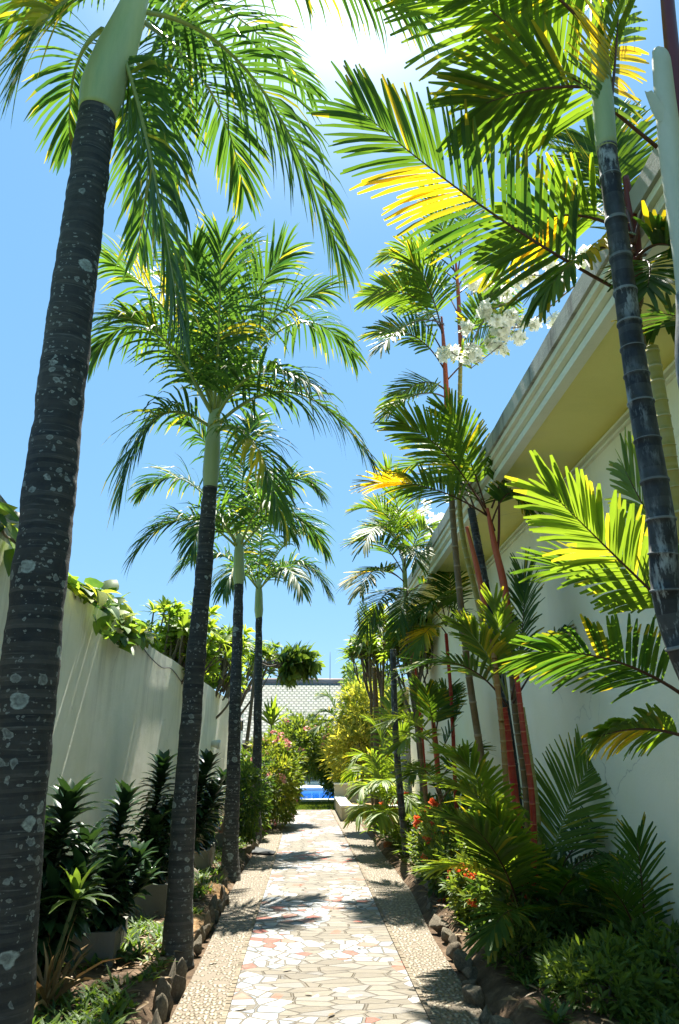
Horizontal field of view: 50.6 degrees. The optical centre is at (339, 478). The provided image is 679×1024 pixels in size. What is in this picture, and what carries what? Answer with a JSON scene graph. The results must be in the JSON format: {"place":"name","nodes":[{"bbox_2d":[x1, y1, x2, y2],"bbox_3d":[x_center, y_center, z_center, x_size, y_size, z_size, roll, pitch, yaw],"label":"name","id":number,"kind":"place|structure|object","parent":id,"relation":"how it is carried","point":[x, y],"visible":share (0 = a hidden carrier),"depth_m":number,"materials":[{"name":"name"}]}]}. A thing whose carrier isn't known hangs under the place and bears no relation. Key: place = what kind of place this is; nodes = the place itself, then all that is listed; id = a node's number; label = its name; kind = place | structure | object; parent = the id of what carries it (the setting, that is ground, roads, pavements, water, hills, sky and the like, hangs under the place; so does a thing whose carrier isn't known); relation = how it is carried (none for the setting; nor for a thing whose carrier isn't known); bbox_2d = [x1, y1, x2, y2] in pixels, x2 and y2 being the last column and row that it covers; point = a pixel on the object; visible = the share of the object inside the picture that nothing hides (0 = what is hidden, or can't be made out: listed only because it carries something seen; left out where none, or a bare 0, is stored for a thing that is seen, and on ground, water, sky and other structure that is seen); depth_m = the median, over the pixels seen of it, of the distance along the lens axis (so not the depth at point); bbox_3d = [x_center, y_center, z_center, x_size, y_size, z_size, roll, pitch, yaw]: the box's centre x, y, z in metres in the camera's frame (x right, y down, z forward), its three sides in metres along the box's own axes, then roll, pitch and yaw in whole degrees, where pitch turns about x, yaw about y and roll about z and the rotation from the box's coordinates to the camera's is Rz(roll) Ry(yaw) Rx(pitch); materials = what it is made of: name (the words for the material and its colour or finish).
{"place":"outdoors","nodes":[
{"label":"outdoors","id":0,"kind":"place"},
{"bbox_2d":[168,816,283,1023],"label":"pavement","id":1,"kind":"structure","parent":0,"point":[204,997],"depth_m":5.88,"materials":[{"name":"stone"}]},
{"bbox_2d":[219,811,287,1023],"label":"kerb","id":2,"kind":"structure","parent":1,"relation":"on","point":[232,991],"depth_m":5.79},
{"bbox_2d":[251,847,275,855],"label":"slate slab","id":3,"kind":"structure","parent":1,"relation":"on","point":[259,851],"depth_m":11.61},
{"bbox_2d":[243,791,333,798],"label":"pool water","id":4,"kind":"structure","parent":0,"point":[313,794],"depth_m":28.44,"materials":[{"name":"blue liquid"}]},
{"bbox_2d":[286,800,334,809],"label":"grass","id":5,"kind":"structure","parent":0,"point":[312,805],"depth_m":21.97,"materials":[{"name":"plant"}]},
{"bbox_2d":[300,785,333,801],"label":"terrace","id":6,"kind":"structure","parent":0,"point":[312,787],"depth_m":32.31,"materials":[{"name":"white paint"}]},
{"bbox_2d":[225,810,430,1023],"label":"path","id":7,"kind":"structure","parent":0,"point":[306,937],"depth_m":5.87,"materials":[{"name":"stone"}]},
{"bbox_2d":[330,809,437,1023],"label":"kerb","id":8,"kind":"structure","parent":7,"relation":"on","point":[427,1009],"depth_m":5.82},
{"bbox_2d":[0,0,678,695],"label":"sky","id":9,"kind":"structure","parent":0,"point":[32,197],"materials":[{"name":"blue"}]},
{"bbox_2d":[35,815,678,1023],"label":"soil","id":10,"kind":"structure","parent":0,"point":[494,985],"depth_m":4.93,"materials":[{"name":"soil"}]},
{"bbox_2d":[37,772,115,984],"bbox_3d":[-1.927,2.731,4.921,0.801,1.340,0.916,1,-21,-2],"label":"dracaena","id":11,"kind":"object","parent":10,"relation":"on","point":[67,798],"visible":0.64,"depth_m":4.83,"materials":[{"name":"green plant"}]},
{"bbox_2d":[39,863,118,1007],"bbox_3d":[-1.678,2.883,4.508,0.444,0.853,0.438,-15,-26,34],"label":"cordyline","id":12,"kind":"object","parent":10,"relation":"on","point":[76,886],"visible":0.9,"depth_m":4.57,"materials":[{"name":"green plant"}]},
{"bbox_2d":[34,920,125,1012],"bbox_3d":[-1.785,2.972,4.402,0.790,0.550,0.978,16,-26,-36],"label":"dry grass tuft","id":13,"kind":"object","parent":10,"relation":"on","point":[45,991],"visible":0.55,"depth_m":4.34,"materials":[{"name":"green plant"}]},
{"bbox_2d":[63,916,127,966],"bbox_3d":[-1.893,3.534,5.472,0.440,0.240,0.560,2,-21,-5],"label":"planter box","id":14,"kind":"object","parent":10,"relation":"on","point":[105,945],"visible":0.41,"depth_m":5.24,"materials":[{"name":"grey concrete"}]},
{"bbox_2d":[82,779,164,934],"bbox_3d":[-1.810,3.083,5.640,0.678,1.356,0.733,-5,-22,13],"label":"dracaena","id":15,"kind":"object","parent":14,"relation":"in","point":[123,887],"visible":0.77,"depth_m":5.62,"materials":[{"name":"green plant"}]},
{"bbox_2d":[134,908,146,919],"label":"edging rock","id":16,"kind":"object","parent":10,"relation":"on","point":[137,912],"visible":0.34,"depth_m":6.74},
{"bbox_2d":[121,867,167,918],"bbox_3d":[-1.878,4.224,7.353,0.480,0.300,1.200,0,-21,0],"label":"planter box","id":17,"kind":"object","parent":10,"relation":"on","point":[153,903],"visible":0.26,"depth_m":6.80,"materials":[{"name":"grey concrete"}]},
{"bbox_2d":[127,749,176,883],"bbox_3d":[-1.902,3.569,7.346,0.638,1.509,0.765,1,-21,-2],"label":"dracaena","id":18,"kind":"object","parent":17,"relation":"in","point":[157,826],"visible":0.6,"depth_m":7.30,"materials":[{"name":"green plant"}]},
{"bbox_2d":[158,748,226,875],"bbox_3d":[-1.686,3.788,8.144,0.820,1.382,0.719,1,-21,-2],"label":"dracaena","id":19,"kind":"object","parent":17,"relation":"in","point":[208,797],"visible":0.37,"depth_m":8.16,"materials":[{"name":"green plant"}]},
{"bbox_2d":[151,1009,161,1023],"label":"edging rock","id":20,"kind":"object","parent":10,"relation":"on","point":[156,1019],"visible":1,"depth_m":4.10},
{"bbox_2d":[153,993,167,1023],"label":"edging rock","id":21,"kind":"object","parent":10,"relation":"on","point":[161,1004],"visible":0.82,"depth_m":4.28,"materials":[{"name":"stone"}]},
{"bbox_2d":[153,976,173,1017],"bbox_3d":[-1.095,3.243,4.473,0.135,0.248,0.065,2,-18,6],"label":"edging rock","id":22,"kind":"object","parent":10,"relation":"on","point":[162,986],"visible":0.63,"depth_m":4.47,"materials":[{"name":"stone"}]},
{"bbox_2d":[167,958,175,984],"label":"edging rock","id":23,"kind":"object","parent":10,"relation":"on","point":[172,974],"visible":0.52,"depth_m":4.91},
{"bbox_2d":[170,974,185,1000],"bbox_3d":[-1.077,3.405,4.769,0.101,0.201,0.047,12,-20,-9],"label":"edging rock","id":24,"kind":"object","parent":10,"relation":"on","point":[178,986],"visible":0.81,"depth_m":4.76,"materials":[{"name":"stone"}]},
{"bbox_2d":[176,957,187,977],"bbox_3d":[-1.121,3.491,5.095,0.088,0.179,0.085,-12,-23,34],"label":"edging rock","id":25,"kind":"object","parent":10,"relation":"on","point":[181,969],"visible":0.56,"depth_m":5.08,"materials":[{"name":"stone"}]},
{"bbox_2d":[193,934,201,955],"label":"edging rock","id":26,"kind":"object","parent":10,"relation":"on","point":[197,946],"visible":0.85,"depth_m":5.79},
{"bbox_2d":[198,925,205,942],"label":"edging rock","id":27,"kind":"object","parent":10,"relation":"on","point":[203,933],"visible":0.41,"depth_m":6.08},
{"bbox_2d":[194,924,210,935],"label":"edging rock","id":28,"kind":"object","parent":10,"relation":"on","point":[207,928],"visible":0.41,"depth_m":6.28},
{"bbox_2d":[193,912,213,935],"bbox_3d":[-1.355,4.044,6.588,0.400,0.112,1.100,1,-21,-2],"label":"mulch mound","id":29,"kind":"object","parent":10,"relation":"on","point":[197,918],"visible":0.31,"depth_m":6.52,"materials":[{"name":"soil"}]},
{"bbox_2d":[194,842,214,871],"bbox_3d":[-1.963,5.101,9.639,0.510,0.300,1.014,1,-21,-2],"label":"planter box","id":30,"kind":"object","parent":10,"relation":"on","point":[206,861],"visible":0.26,"depth_m":9.22,"materials":[{"name":"grey concrete"}]},
{"bbox_2d":[196,765,226,850],"bbox_3d":[-1.780,4.574,9.860,0.712,1.196,0.573,12,-24,-29],"label":"dracaena","id":31,"kind":"object","parent":30,"relation":"in","point":[212,834],"visible":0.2,"depth_m":9.78,"materials":[{"name":"green plant"}]},
{"bbox_2d":[203,910,210,936],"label":"edging rock","id":32,"kind":"object","parent":10,"relation":"on","point":[207,919],"visible":0.54,"depth_m":6.44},
{"bbox_2d":[204,905,214,931],"bbox_3d":[-1.207,4.070,6.641,0.077,0.221,0.111,-17,-27,38],"label":"edging rock","id":33,"kind":"object","parent":10,"relation":"on","point":[211,911],"visible":0.5,"depth_m":6.64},
{"bbox_2d":[208,894,217,909],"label":"edging rock","id":34,"kind":"object","parent":10,"relation":"on","point":[213,901],"visible":0.49,"depth_m":7.16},
{"bbox_2d":[200,881,228,898],"bbox_3d":[-1.455,4.624,8.130,0.400,0.131,1.000,1,-21,-2],"label":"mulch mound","id":35,"kind":"object","parent":10,"relation":"on","point":[217,886],"visible":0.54,"depth_m":8.01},
{"bbox_2d":[210,828,222,851],"bbox_3d":[-1.907,5.890,11.697,0.440,0.300,0.900,1,-21,-2],"label":"planter box","id":36,"kind":"object","parent":10,"relation":"on","point":[219,837],"visible":0.07,"depth_m":11.30,"materials":[{"name":"grey concrete"}]},
{"bbox_2d":[217,899,225,914],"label":"edging rock","id":37,"kind":"object","parent":10,"relation":"on","point":[220,907],"visible":0.74,"depth_m":7.28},
{"bbox_2d":[221,890,229,904],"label":"edging rock","id":38,"kind":"object","parent":10,"relation":"on","point":[225,896],"visible":0.77,"depth_m":7.64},
{"bbox_2d":[0,0,451,1023],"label":"manila palm","id":39,"kind":"object","parent":10,"relation":"on","point":[104,116],"visible":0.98,"depth_m":4.28,"materials":[{"name":"green plant"}]},
{"bbox_2d":[121,405,336,881],"bbox_3d":[-1.507,1.950,11.126,3.538,7.425,3.228,18,-27,-38],"label":"manila palm","id":40,"kind":"object","parent":10,"relation":"on","point":[248,515],"visible":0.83,"depth_m":11.07,"materials":[{"name":"green plant"}]},
{"bbox_2d":[87,209,387,969],"bbox_3d":[-1.194,0.370,7.631,3.242,7.832,3.959,1,-21,-2],"label":"manila palm","id":41,"kind":"object","parent":10,"relation":"on","point":[212,370],"visible":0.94,"depth_m":6.91,"materials":[{"name":"green plant"}]},
{"bbox_2d":[218,759,270,844],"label":"leafy shrub","id":42,"kind":"object","parent":10,"relation":"on","point":[247,829],"visible":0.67,"depth_m":11.27,"materials":[{"name":"green plant"}]},
{"bbox_2d":[224,744,275,837],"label":"leafy shrub","id":43,"kind":"object","parent":10,"relation":"on","point":[269,805],"visible":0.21,"depth_m":13.88,"materials":[{"name":"green plant"}]},
{"bbox_2d":[167,467,335,843],"bbox_3d":[-1.718,3.618,15.426,3.707,7.381,4.483,-7,-22,17],"label":"manila palm","id":44,"kind":"object","parent":10,"relation":"on","point":[225,584],"visible":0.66,"depth_m":14.81,"materials":[{"name":"green plant"}]},
{"bbox_2d":[247,694,292,753],"bbox_3d":[-1.786,7.148,18.627,1.339,2.997,1.258,1,-21,-2],"label":"cordyline","id":45,"kind":"object","parent":10,"relation":"on","point":[271,712],"visible":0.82,"depth_m":18.85,"materials":[{"name":"green plant"}]},
{"bbox_2d":[242,730,307,829],"bbox_3d":[-1.513,6.819,16.188,1.662,2.216,2.513,1,-21,-2],"label":"flowering shrub","id":46,"kind":"object","parent":10,"relation":"on","point":[289,779],"visible":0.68,"depth_m":15.75,"materials":[{"name":"green plant"}]},
{"bbox_2d":[243,640,325,761],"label":"frangipani tree","id":47,"kind":"object","parent":10,"relation":"on","point":[293,664],"visible":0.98,"depth_m":18.72,"materials":[{"name":"green plant"}]},
{"bbox_2d":[32,813,678,1023],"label":"ground cover","id":48,"kind":"object","parent":10,"relation":"on","point":[667,1016],"visible":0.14,"depth_m":4.57,"materials":[{"name":"green plant"}]},
{"bbox_2d":[336,628,397,804],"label":"frangipani tree","id":49,"kind":"object","parent":10,"relation":"on","point":[376,645],"visible":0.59,"depth_m":17.14,"materials":[{"name":"green plant"}]},
{"bbox_2d":[334,783,413,820],"bbox_3d":[0.865,8.690,19.444,1.900,0.700,4.480,1,-21,-2],"label":"masonry planter","id":50,"kind":"object","parent":10,"relation":"on","point":[341,803],"visible":0.36,"depth_m":20.78,"materials":[{"name":"white paint"}]},
{"bbox_2d":[360,791,396,835],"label":"lily","id":51,"kind":"object","parent":10,"relation":"on","point":[386,833],"visible":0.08,"depth_m":12.99,"materials":[{"name":"green plant"}]},
{"bbox_2d":[353,602,405,833],"bbox_3d":[1.115,4.837,15.368,1.208,4.983,2.490,-13,-24,30],"label":"sealing wax palm","id":52,"kind":"object","parent":10,"relation":"on","point":[379,629],"visible":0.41,"depth_m":15.30,"materials":[{"name":"green plant"}]},
{"bbox_2d":[339,685,434,836],"bbox_3d":[0.868,4.868,12.320,1.728,2.773,3.165,1,-21,-2],"label":"areca palm","id":53,"kind":"object","parent":10,"relation":"on","point":[379,785],"visible":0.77,"depth_m":12.20,"materials":[{"name":"green plant"}]},
{"bbox_2d":[373,792,411,846],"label":"lily","id":54,"kind":"object","parent":10,"relation":"on","point":[394,836],"visible":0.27,"depth_m":11.69,"materials":[{"name":"green plant"}]},
{"bbox_2d":[334,451,475,858],"bbox_3d":[1.008,2.651,11.191,2.246,6.077,3.618,1,-21,-2],"label":"sealing wax palm","id":55,"kind":"object","parent":10,"relation":"on","point":[392,526],"visible":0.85,"depth_m":10.77,"materials":[{"name":"green plant"}]},
{"bbox_2d":[390,800,419,858],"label":"ixora shrub","id":56,"kind":"object","parent":10,"relation":"on","point":[398,838],"visible":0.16,"depth_m":10.79,"materials":[{"name":"green plant"}]},
{"bbox_2d":[376,616,439,800],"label":"frangipani tree","id":57,"kind":"object","parent":10,"relation":"on","point":[386,652],"visible":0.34,"depth_m":15.09,"materials":[{"name":"green plant"}]},
{"bbox_2d":[392,798,438,855],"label":"lily","id":58,"kind":"object","parent":10,"relation":"on","point":[433,802],"visible":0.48,"depth_m":9.95,"materials":[{"name":"green plant"}]},
{"bbox_2d":[367,674,495,830],"bbox_3d":[1.241,3.848,9.432,1.739,2.587,1.820,1,-21,-2],"label":"sealing wax palm","id":59,"kind":"object","parent":10,"relation":"on","point":[431,698],"visible":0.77,"depth_m":9.79,"materials":[{"name":"green plant"}]},
{"bbox_2d":[405,803,463,877],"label":"ixora shrub","id":60,"kind":"object","parent":10,"relation":"on","point":[420,848],"visible":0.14,"depth_m":9.03,"materials":[{"name":"green plant"}]},
{"bbox_2d":[408,788,463,857],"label":"leafy shrub","id":61,"kind":"object","parent":10,"relation":"on","point":[448,797],"visible":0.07,"depth_m":10.73,"materials":[{"name":"green plant"}]},
{"bbox_2d":[429,914,448,933],"bbox_3d":[0.911,4.050,6.521,0.214,0.158,0.137,-17,-27,29],"label":"edging rock","id":62,"kind":"object","parent":10,"relation":"on","point":[437,924],"visible":0.84,"depth_m":6.50,"materials":[{"name":"stone"}]},
{"bbox_2d":[411,812,480,902],"bbox_3d":[1.221,4.093,7.653,0.933,1.000,1.170,1,-21,-2],"label":"ixora shrub","id":63,"kind":"object","parent":10,"relation":"on","point":[442,843],"visible":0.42,"depth_m":7.63,"materials":[{"name":"green plant"}]},
{"bbox_2d":[441,927,451,941],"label":"edging rock","id":64,"kind":"object","parent":10,"relation":"on","point":[446,933],"visible":0.76,"depth_m":6.18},
{"bbox_2d":[446,941,461,959],"bbox_3d":[0.913,3.741,5.695,0.125,0.129,0.114,6,-27,-11],"label":"edging rock","id":65,"kind":"object","parent":10,"relation":"on","point":[452,948],"visible":0.66,"depth_m":5.68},
{"bbox_2d":[448,933,460,943],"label":"edging rock","id":66,"kind":"object","parent":10,"relation":"on","point":[453,937],"visible":0.4,"depth_m":5.96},
{"bbox_2d":[452,949,473,970],"bbox_3d":[0.935,3.613,5.390,0.115,0.134,0.163,36,-41,-57],"label":"edging rock","id":67,"kind":"object","parent":10,"relation":"on","point":[460,962],"visible":0.83,"depth_m":5.36,"materials":[{"name":"stone"}]},
{"bbox_2d":[462,979,476,986],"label":"edging rock","id":68,"kind":"object","parent":10,"relation":"on","point":[470,982],"visible":0.42,"depth_m":4.84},
{"bbox_2d":[462,966,477,979],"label":"edging rock","id":69,"kind":"object","parent":10,"relation":"on","point":[470,972],"visible":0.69,"depth_m":5.07,"materials":[{"name":"stone"}]},
{"bbox_2d":[462,984,484,1009],"bbox_3d":[0.854,3.353,4.622,0.116,0.161,0.152,8,-14,-42],"label":"edging rock","id":70,"kind":"object","parent":10,"relation":"on","point":[473,995],"visible":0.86,"depth_m":4.59,"materials":[{"name":"stone"}]},
{"bbox_2d":[438,846,520,925],"bbox_3d":[1.305,3.825,6.636,0.775,0.798,1.144,1,-21,-2],"label":"ixora shrub","id":71,"kind":"object","parent":10,"relation":"on","point":[457,882],"visible":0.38,"depth_m":6.53,"materials":[{"name":"green plant"}]},
{"bbox_2d":[349,172,619,965],"bbox_3d":[1.528,-0.325,8.204,2.934,9.608,4.000,1,-21,-2],"label":"sealing wax palm","id":72,"kind":"object","parent":10,"relation":"on","point":[490,644],"visible":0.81,"depth_m":6.92,"materials":[{"name":"green plant"}]},
{"bbox_2d":[434,244,590,367],"bbox_3d":[1.886,-1.925,7.815,1.561,1.125,1.905,1,-21,-2],"label":"orchid","id":73,"kind":"object","parent":72,"relation":"attached to","point":[472,353],"visible":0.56,"depth_m":8.15,"materials":[{"name":"grey plant"}]},
{"bbox_2d":[479,1004,491,1023],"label":"edging rock","id":74,"kind":"object","parent":10,"relation":"on","point":[485,1015],"visible":0.86,"depth_m":4.29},
{"bbox_2d":[306,60,678,543],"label":"sealing wax palm","id":75,"kind":"object","parent":10,"relation":"on","point":[538,227],"visible":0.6,"depth_m":3.79,"materials":[{"name":"green plant"}]},
{"bbox_2d":[488,1015,513,1023],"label":"edging rock","id":76,"kind":"object","parent":10,"relation":"on","point":[496,1019],"visible":1,"depth_m":4.01,"materials":[{"name":"stone"}]},
{"bbox_2d":[474,885,559,953],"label":"lily","id":77,"kind":"object","parent":10,"relation":"on","point":[522,901],"visible":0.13,"depth_m":5.71,"materials":[{"name":"green plant"}]},
{"bbox_2d":[370,0,678,679],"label":"sealing wax palm","id":78,"kind":"object","parent":10,"relation":"on","point":[527,90],"visible":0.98,"depth_m":3.52,"materials":[{"name":"green plant"}]},
{"bbox_2d":[480,913,568,977],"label":"leafy shrub","id":79,"kind":"object","parent":10,"relation":"on","point":[541,939],"visible":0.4,"depth_m":5.16,"materials":[{"name":"green plant"}]},
{"bbox_2d":[462,835,601,940],"bbox_3d":[1.622,3.628,6.211,1.151,1.024,1.336,6,-22,-16],"label":"leafy shrub","id":80,"kind":"object","parent":10,"relation":"on","point":[498,895],"visible":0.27,"depth_m":6.02,"materials":[{"name":"green plant"}]},
{"bbox_2d":[511,870,633,960],"bbox_3d":[1.849,3.556,5.659,1.000,0.808,1.040,-15,-26,35],"label":"leafy shrub","id":81,"kind":"object","parent":10,"relation":"on","point":[573,918],"visible":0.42,"depth_m":5.50,"materials":[{"name":"green plant"}]},
{"bbox_2d":[491,293,678,763],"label":"areca palm","id":82,"kind":"object","parent":10,"relation":"on","point":[578,518],"visible":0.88,"depth_m":3.73,"materials":[{"name":"green plant"}]},
{"bbox_2d":[532,922,673,1023],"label":"leafy shrub","id":83,"kind":"object","parent":10,"relation":"on","point":[556,960],"visible":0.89,"depth_m":4.32,"materials":[{"name":"green plant"}]},
{"bbox_2d":[548,812,678,964],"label":"areca palm","id":84,"kind":"object","parent":10,"relation":"on","point":[614,890],"visible":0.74,"depth_m":5.20,"materials":[{"name":"plant"}]},
{"bbox_2d":[594,911,678,1010],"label":"leafy shrub","id":85,"kind":"object","parent":10,"relation":"on","point":[661,954],"visible":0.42,"depth_m":4.61,"materials":[{"name":"green plant"}]},
{"bbox_2d":[645,0,678,387],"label":"manila palm","id":86,"kind":"object","parent":10,"relation":"on","point":[663,99],"visible":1,"depth_m":2.69,"materials":[{"name":"green plant"}]},
{"bbox_2d":[337,658,385,689],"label":"leafy shrub","id":87,"kind":"object","parent":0,"point":[348,669],"visible":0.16,"depth_m":28.96,"materials":[{"name":"green plant"}]},
{"bbox_2d":[332,810,481,1023],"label":"pavement","id":88,"kind":"structure","parent":0,"point":[438,981],"depth_m":6.30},
{"label":"lawn","id":89,"kind":"structure","parent":0,"visible":0},
{"bbox_2d":[263,708,342,801],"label":"garden tree","id":90,"kind":"object","parent":89,"relation":"on","point":[294,729],"visible":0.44,"depth_m":24.30,"materials":[{"name":"green plant"}]},
{"bbox_2d":[305,680,351,754],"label":"fan palm","id":91,"kind":"object","parent":89,"relation":"on","point":[316,729],"visible":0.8,"depth_m":23.66,"materials":[{"name":"green plant"}]},
{"bbox_2d":[312,737,364,799],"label":"leafy shrub","id":92,"kind":"object","parent":89,"relation":"on","point":[325,783],"visible":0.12,"depth_m":23.82,"materials":[{"name":"green plant"}]},
{"bbox_2d":[315,674,399,787],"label":"croton tree","id":93,"kind":"object","parent":89,"relation":"on","point":[352,727],"visible":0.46,"depth_m":22.72,"materials":[{"name":"yellow plant"}]},
{"bbox_2d":[344,664,407,778],"bbox_3d":[1.362,8.770,25.169,2.789,4.672,2.132,1,-21,-2],"label":"leafy shrub","id":94,"kind":"object","parent":89,"relation":"on","point":[385,683],"visible":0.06,"depth_m":25.44,"materials":[{"name":"green plant"}]},
{"label":"ground","id":95,"kind":"structure","parent":0,"visible":0},
{"bbox_2d":[0,495,243,912],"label":"boundary wall","id":96,"kind":"structure","parent":95,"relation":"on","point":[118,714],"depth_m":7.64,"materials":[{"name":"paint"}]},
{"bbox_2d":[0,502,19,576],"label":"climbing vine","id":97,"kind":"object","parent":96,"relation":"attached to","point":[8,511],"visible":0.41,"depth_m":4.83,"materials":[{"name":"green plant"}]},
{"bbox_2d":[67,572,164,654],"bbox_3d":[-2.397,1.541,7.792,0.521,0.761,3.358,1,-21,-2],"label":"climbing vine","id":98,"kind":"object","parent":96,"relation":"attached to","point":[108,603],"visible":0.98,"depth_m":7.45,"materials":[{"name":"green plant"}]},
{"bbox_2d":[211,740,220,748],"bbox_3d":[-2.724,5.866,15.850,0.197,0.205,0.210,1,-21,-2],"label":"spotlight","id":99,"kind":"object","parent":96,"relation":"attached to","point":[215,743],"visible":1,"depth_m":15.79,"materials":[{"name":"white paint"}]},
{"bbox_2d":[136,595,231,684],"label":"frangipani tree","id":100,"kind":"object","parent":95,"relation":"on","point":[174,630],"visible":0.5,"depth_m":12.18,"materials":[{"name":"green plant"}]},
{"bbox_2d":[204,621,254,718],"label":"frangipani tree","id":101,"kind":"object","parent":95,"relation":"on","point":[221,685],"visible":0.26,"depth_m":16.76,"materials":[{"name":"green plant"}]},
{"bbox_2d":[226,640,278,700],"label":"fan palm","id":102,"kind":"object","parent":95,"relation":"on","point":[251,651],"visible":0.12,"depth_m":19.37,"materials":[{"name":"plant"}]},
{"bbox_2d":[241,637,283,714],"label":"frangipani tree","id":103,"kind":"object","parent":95,"relation":"on","point":[268,655],"visible":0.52,"depth_m":20.01,"materials":[{"name":"green plant"}]},
{"bbox_2d":[241,678,406,784],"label":"pool pavilion","id":104,"kind":"structure","parent":95,"relation":"on","point":[301,697],"depth_m":40.22,"materials":[{"name":"ceramic"}]},
{"bbox_2d":[378,142,678,969],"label":"garden building","id":105,"kind":"structure","parent":95,"relation":"on","point":[567,405],"depth_m":6.38,"materials":[{"name":"white paint"}]},
{"bbox_2d":[417,495,447,552],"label":"bougainvillea","id":106,"kind":"object","parent":105,"relation":"on","point":[438,516],"visible":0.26,"depth_m":12.51,"materials":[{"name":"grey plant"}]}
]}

